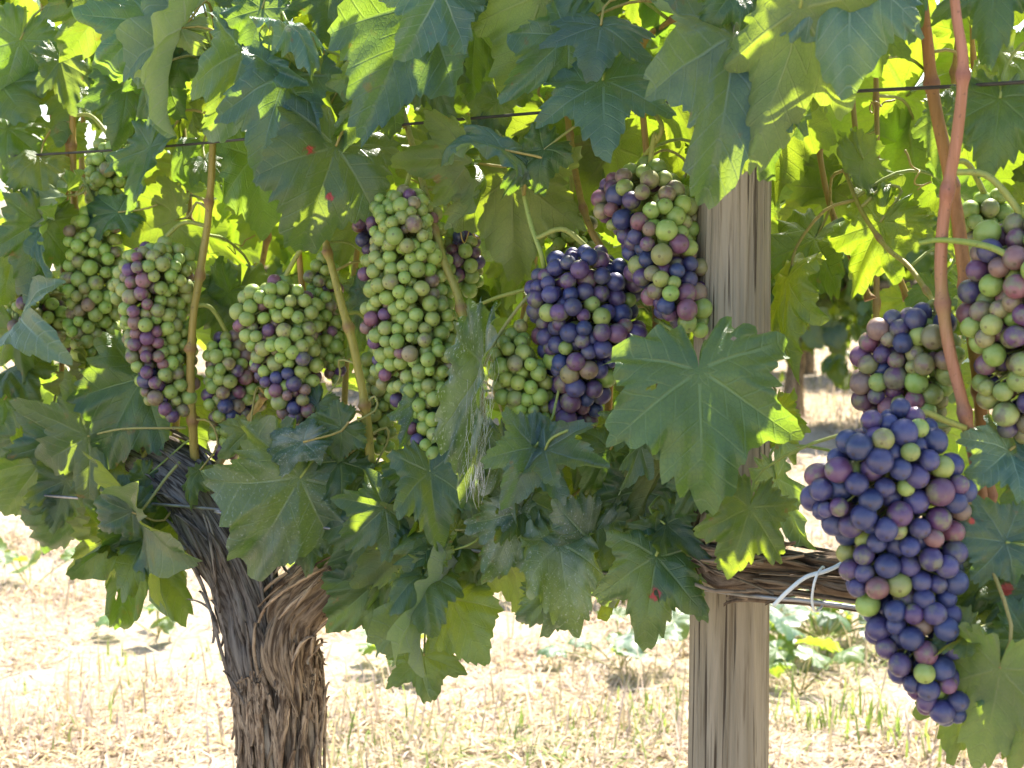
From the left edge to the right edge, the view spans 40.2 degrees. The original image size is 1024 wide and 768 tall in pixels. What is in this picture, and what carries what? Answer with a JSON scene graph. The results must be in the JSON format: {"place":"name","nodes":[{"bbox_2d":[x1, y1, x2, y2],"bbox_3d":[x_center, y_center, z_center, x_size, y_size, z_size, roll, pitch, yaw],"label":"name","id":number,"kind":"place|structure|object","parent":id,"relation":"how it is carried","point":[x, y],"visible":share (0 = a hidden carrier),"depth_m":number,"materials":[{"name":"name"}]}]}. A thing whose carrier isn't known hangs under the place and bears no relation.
{"place":"outdoors","nodes":[
{"label":"outdoors","id":0,"kind":"place"},
{"bbox_2d":[0,263,1023,767],"bbox_3d":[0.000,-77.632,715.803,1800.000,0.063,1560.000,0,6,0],"label":"ground","id":1,"kind":"structure","parent":0,"point":[190,641],"depth_m":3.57,"materials":[{"name":"beige plant"}]},
{"bbox_2d":[0,537,75,587],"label":"creeping plant","id":2,"kind":"object","parent":1,"relation":"on","point":[7,557],"visible":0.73,"depth_m":4.39,"materials":[{"name":"green plant"}]},
{"bbox_2d":[26,704,142,745],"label":"grass tuft","id":3,"kind":"object","parent":1,"relation":"on","point":[67,728],"visible":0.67,"depth_m":2.99,"materials":[{"name":"beige plant"}]},
{"bbox_2d":[61,641,134,670],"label":"grass tuft","id":4,"kind":"object","parent":1,"relation":"on","point":[125,661],"visible":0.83,"depth_m":3.58,"materials":[{"name":"beige plant"}]},
{"bbox_2d":[95,603,178,635],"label":"creeping plant","id":5,"kind":"object","parent":1,"relation":"on","point":[165,624],"visible":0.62,"depth_m":3.77,"materials":[{"name":"green plant"}]},
{"bbox_2d":[175,639,222,674],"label":"grass tuft","id":6,"kind":"object","parent":1,"relation":"on","point":[206,650],"visible":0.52,"depth_m":3.60,"materials":[{"name":"beige plant"}]},
{"bbox_2d":[149,176,292,344],"bbox_3d":[-2.301,-1.016,10.684,3.323,1.951,1.430,4,7,32],"label":"grapevine","id":7,"kind":"object","parent":1,"relation":"on","point":[271,268],"visible":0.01,"depth_m":10.12,"materials":[{"name":"green plant"}]},
{"bbox_2d":[0,0,612,767],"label":"grapevine","id":8,"kind":"object","parent":1,"relation":"on","point":[310,100],"visible":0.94,"depth_m":1.53,"materials":[{"name":"green plant"}]},
{"bbox_2d":[4,273,72,351],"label":"grape bunch","id":9,"kind":"object","parent":8,"relation":"attached to","point":[54,307],"visible":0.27,"depth_m":1.76,"materials":[{"name":"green plant"}]},
{"bbox_2d":[59,177,122,371],"bbox_3d":[-0.527,-0.132,1.720,0.112,0.247,0.072,4,8,34],"label":"grape bunch","id":10,"kind":"object","parent":8,"relation":"attached to","point":[91,313],"visible":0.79,"depth_m":1.69,"materials":[{"name":"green plant"}]},
{"bbox_2d":[73,113,129,203],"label":"grape bunch","id":11,"kind":"object","parent":8,"relation":"attached to","point":[98,180],"visible":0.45,"depth_m":1.71,"materials":[{"name":"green plant"}]},
{"bbox_2d":[108,220,203,422],"bbox_3d":[-0.416,-0.073,1.625,0.097,0.232,0.102,-6,9,-44],"label":"grape bunch","id":12,"kind":"object","parent":8,"relation":"attached to","point":[156,280],"visible":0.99,"depth_m":1.59,"materials":[{"name":"multicoloured plant"}]},
{"bbox_2d":[198,303,266,459],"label":"grape bunch","id":13,"kind":"object","parent":8,"relation":"attached to","point":[224,396],"visible":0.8,"depth_m":1.62,"materials":[{"name":"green plant"}]},
{"bbox_2d":[229,250,323,425],"bbox_3d":[-0.254,-0.054,1.527,0.106,0.213,0.085,0,6,0],"label":"grape bunch","id":14,"kind":"object","parent":8,"relation":"attached to","point":[287,336],"visible":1,"depth_m":1.50,"materials":[{"name":"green plant"}]},
{"bbox_2d":[303,251,346,384],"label":"grape bunch","id":15,"kind":"object","parent":8,"relation":"attached to","point":[330,340],"visible":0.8,"depth_m":1.54,"materials":[{"name":"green plant"}]},
{"bbox_2d":[352,219,371,253],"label":"grape bunch","id":16,"kind":"object","parent":8,"relation":"attached to","point":[363,236],"visible":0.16,"depth_m":1.50,"materials":[{"name":"purple plant"}]},
{"bbox_2d":[348,310,399,454],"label":"grape bunch","id":17,"kind":"object","parent":8,"relation":"attached to","point":[383,410],"visible":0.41,"depth_m":1.53,"materials":[{"name":"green plant"}]},
{"bbox_2d":[357,173,457,462],"bbox_3d":[-0.093,-0.061,1.426,0.119,0.323,0.097,4,7,32],"label":"grape bunch","id":18,"kind":"object","parent":8,"relation":"attached to","point":[411,334],"visible":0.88,"depth_m":1.40,"materials":[{"name":"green plant"}]},
{"bbox_2d":[427,186,485,297],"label":"grape bunch","id":19,"kind":"object","parent":8,"relation":"attached to","point":[469,262],"visible":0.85,"depth_m":1.45,"materials":[{"name":"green plant"}]},
{"bbox_2d":[460,350,498,508],"bbox_3d":[-0.032,0.043,1.321,0.016,0.152,0.046,-6,9,-44],"label":"cobweb","id":20,"kind":"object","parent":8,"relation":"attached to","point":[480,456],"visible":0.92,"depth_m":1.32},
{"bbox_2d":[545,170,600,258],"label":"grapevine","id":21,"kind":"object","parent":8,"relation":"attached to","point":[559,240],"visible":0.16,"depth_m":1.47,"materials":[{"name":"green plant"}]},
{"bbox_2d":[274,133,418,371],"bbox_3d":[-0.996,-0.925,9.853,3.323,1.951,1.430,4,7,32],"label":"grapevine","id":22,"kind":"object","parent":1,"relation":"on","point":[295,274],"depth_m":9.86,"materials":[{"name":"green plant"}]},
{"bbox_2d":[339,673,406,712],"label":"grass tuft","id":23,"kind":"object","parent":1,"relation":"on","point":[369,691],"visible":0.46,"depth_m":3.26,"materials":[{"name":"beige plant"}]},
{"bbox_2d":[355,628,426,665],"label":"creeping plant","id":24,"kind":"object","parent":1,"relation":"on","point":[367,648],"visible":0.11,"depth_m":3.48,"materials":[{"name":"green plant"}]},
{"bbox_2d":[487,236,651,379],"bbox_3d":[0.236,-0.850,8.981,3.214,1.992,1.445,4,7,32],"label":"grapevine","id":25,"kind":"object","parent":1,"relation":"on","point":[644,316],"depth_m":8.68,"materials":[{"name":"green plant"}]},
{"bbox_2d":[521,695,622,732],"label":"grass tuft","id":26,"kind":"object","parent":1,"relation":"on","point":[573,724],"visible":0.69,"depth_m":3.11,"materials":[{"name":"beige plant"}]},
{"bbox_2d":[537,606,689,669],"bbox_3d":[0.281,0.654,3.550,0.325,0.140,0.338,5,8,36],"label":"creeping plant","id":27,"kind":"object","parent":1,"relation":"on","point":[678,627],"visible":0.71,"depth_m":3.52,"materials":[{"name":"green plant"}]},
{"bbox_2d":[587,676,687,738],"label":"grass tuft","id":28,"kind":"object","parent":1,"relation":"on","point":[646,698],"visible":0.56,"depth_m":3.15,"materials":[{"name":"beige plant"}]},
{"bbox_2d":[688,5,771,767],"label":"vine post","id":29,"kind":"object","parent":1,"relation":"on","point":[728,720],"visible":0.41,"depth_m":1.29,"materials":[{"name":"brown wood"}]},
{"bbox_2d":[44,494,855,609],"bbox_3d":[-0.370,0.168,1.613,2.233,0.079,0.052,4,8,35],"label":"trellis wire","id":30,"kind":"object","parent":29,"relation":"attached to","point":[757,596],"visible":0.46,"depth_m":1.21,"materials":[{"name":"grey metal"}]},
{"bbox_2d":[15,80,1023,156],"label":"trellis wire","id":31,"kind":"object","parent":29,"relation":"attached to","point":[538,112],"visible":0.36,"depth_m":1.36,"materials":[{"name":"grey metal"}]},
{"bbox_2d":[441,0,1023,767],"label":"grapevine","id":32,"kind":"object","parent":1,"relation":"on","point":[649,502],"visible":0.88,"depth_m":1.23,"materials":[{"name":"green plant"}]},
{"bbox_2d":[488,311,553,417],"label":"grape bunch","id":33,"kind":"object","parent":32,"relation":"attached to","point":[523,384],"visible":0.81,"depth_m":1.32,"materials":[{"name":"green plant"}]},
{"bbox_2d":[524,227,647,427],"bbox_3d":[0.070,-0.051,1.327,0.116,0.196,0.096,0,6,0],"label":"grape bunch","id":34,"kind":"object","parent":32,"relation":"attached to","point":[580,314],"visible":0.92,"depth_m":1.30,"materials":[{"name":"purple plant"}]},
{"bbox_2d":[591,132,712,337],"bbox_3d":[0.130,-0.138,1.289,0.080,0.187,0.128,-6,8,-42],"label":"grape bunch","id":35,"kind":"object","parent":32,"relation":"attached to","point":[645,209],"visible":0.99,"depth_m":1.26,"materials":[{"name":"multicoloured plant"}]},
{"bbox_2d":[772,562,841,611],"bbox_3d":[0.257,0.165,1.165,0.080,0.052,0.043,-6,9,-43],"label":"vine tie","id":36,"kind":"object","parent":32,"relation":"attached to","point":[820,571],"visible":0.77,"depth_m":1.14,"materials":[{"name":"white plastic"}]},
{"bbox_2d":[800,398,977,726],"bbox_3d":[0.277,0.129,1.038,0.128,0.241,0.100,0,6,0],"label":"grape bunch","id":37,"kind":"object","parent":32,"relation":"attached to","point":[876,487],"visible":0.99,"depth_m":1.00,"materials":[{"name":"purple plant"}]},
{"bbox_2d":[849,299,965,434],"bbox_3d":[0.313,-0.005,1.125,0.084,0.128,0.097,0,6,0],"label":"grape bunch","id":38,"kind":"object","parent":32,"relation":"attached to","point":[894,355],"visible":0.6,"depth_m":1.10,"materials":[{"name":"multicoloured plant"}]},
{"bbox_2d":[959,158,1013,259],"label":"grape bunch","id":39,"kind":"object","parent":32,"relation":"attached to","point":[983,205],"visible":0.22,"depth_m":1.18,"materials":[{"name":"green plant"}]},
{"bbox_2d":[956,169,1023,443],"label":"grape bunch","id":40,"kind":"object","parent":32,"relation":"attached to","point":[990,309],"visible":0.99,"depth_m":1.03,"materials":[{"name":"multicoloured plant"}]},
{"bbox_2d":[639,200,966,416],"bbox_3d":[1.660,-0.735,8.044,3.308,1.969,1.448,4,7,32],"label":"grapevine","id":41,"kind":"object","parent":1,"relation":"on","point":[834,336],"visible":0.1,"depth_m":7.76,"materials":[{"name":"green plant"}]},
{"bbox_2d":[769,639,863,695],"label":"creeping plant","id":42,"kind":"object","parent":1,"relation":"on","point":[855,654],"visible":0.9,"depth_m":3.37,"materials":[{"name":"green plant"}]},
{"bbox_2d":[769,589,866,662],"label":"creeping plant","id":43,"kind":"object","parent":1,"relation":"on","point":[826,618],"visible":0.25,"depth_m":3.68,"materials":[{"name":"green plant"}]},
{"bbox_2d":[769,660,887,738],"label":"grass tuft","id":44,"kind":"object","parent":1,"relation":"on","point":[797,707],"visible":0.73,"depth_m":3.13,"materials":[{"name":"beige plant"}]},
{"bbox_2d":[769,682,932,750],"bbox_3d":[0.745,0.716,3.035,0.352,0.098,0.231,0,6,0],"label":"grass tuft","id":45,"kind":"object","parent":1,"relation":"on","point":[870,713],"visible":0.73,"depth_m":3.05,"materials":[{"name":"yellow plant"}]},
{"bbox_2d":[779,203,933,373],"bbox_3d":[2.349,-1.048,10.914,3.408,1.964,1.545,4,7,32],"label":"grapevine","id":46,"kind":"object","parent":1,"relation":"on","point":[809,362],"depth_m":10.94,"materials":[{"name":"green plant"}]},
{"bbox_2d":[802,211,968,404],"bbox_3d":[2.998,-0.652,7.314,3.408,1.964,1.545,4,7,32],"label":"grapevine","id":47,"kind":"object","parent":1,"relation":"on","point":[923,264],"visible":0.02,"depth_m":7.43,"materials":[{"name":"green plant"}]},
{"bbox_2d":[840,702,962,767],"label":"grass tuft","id":48,"kind":"object","parent":1,"relation":"on","point":[897,723],"visible":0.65,"depth_m":2.92,"materials":[{"name":"yellow plant"}]},
{"bbox_2d":[932,243,961,337],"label":"grapevine","id":49,"kind":"object","parent":1,"relation":"on","point":[948,255],"depth_m":10.16,"materials":[{"name":"green plant"}]},
{"bbox_2d":[0,0,1023,215],"label":"sky","id":50,"kind":"structure","parent":0,"point":[90,135],"materials":[{"name":"white"}]}
]}

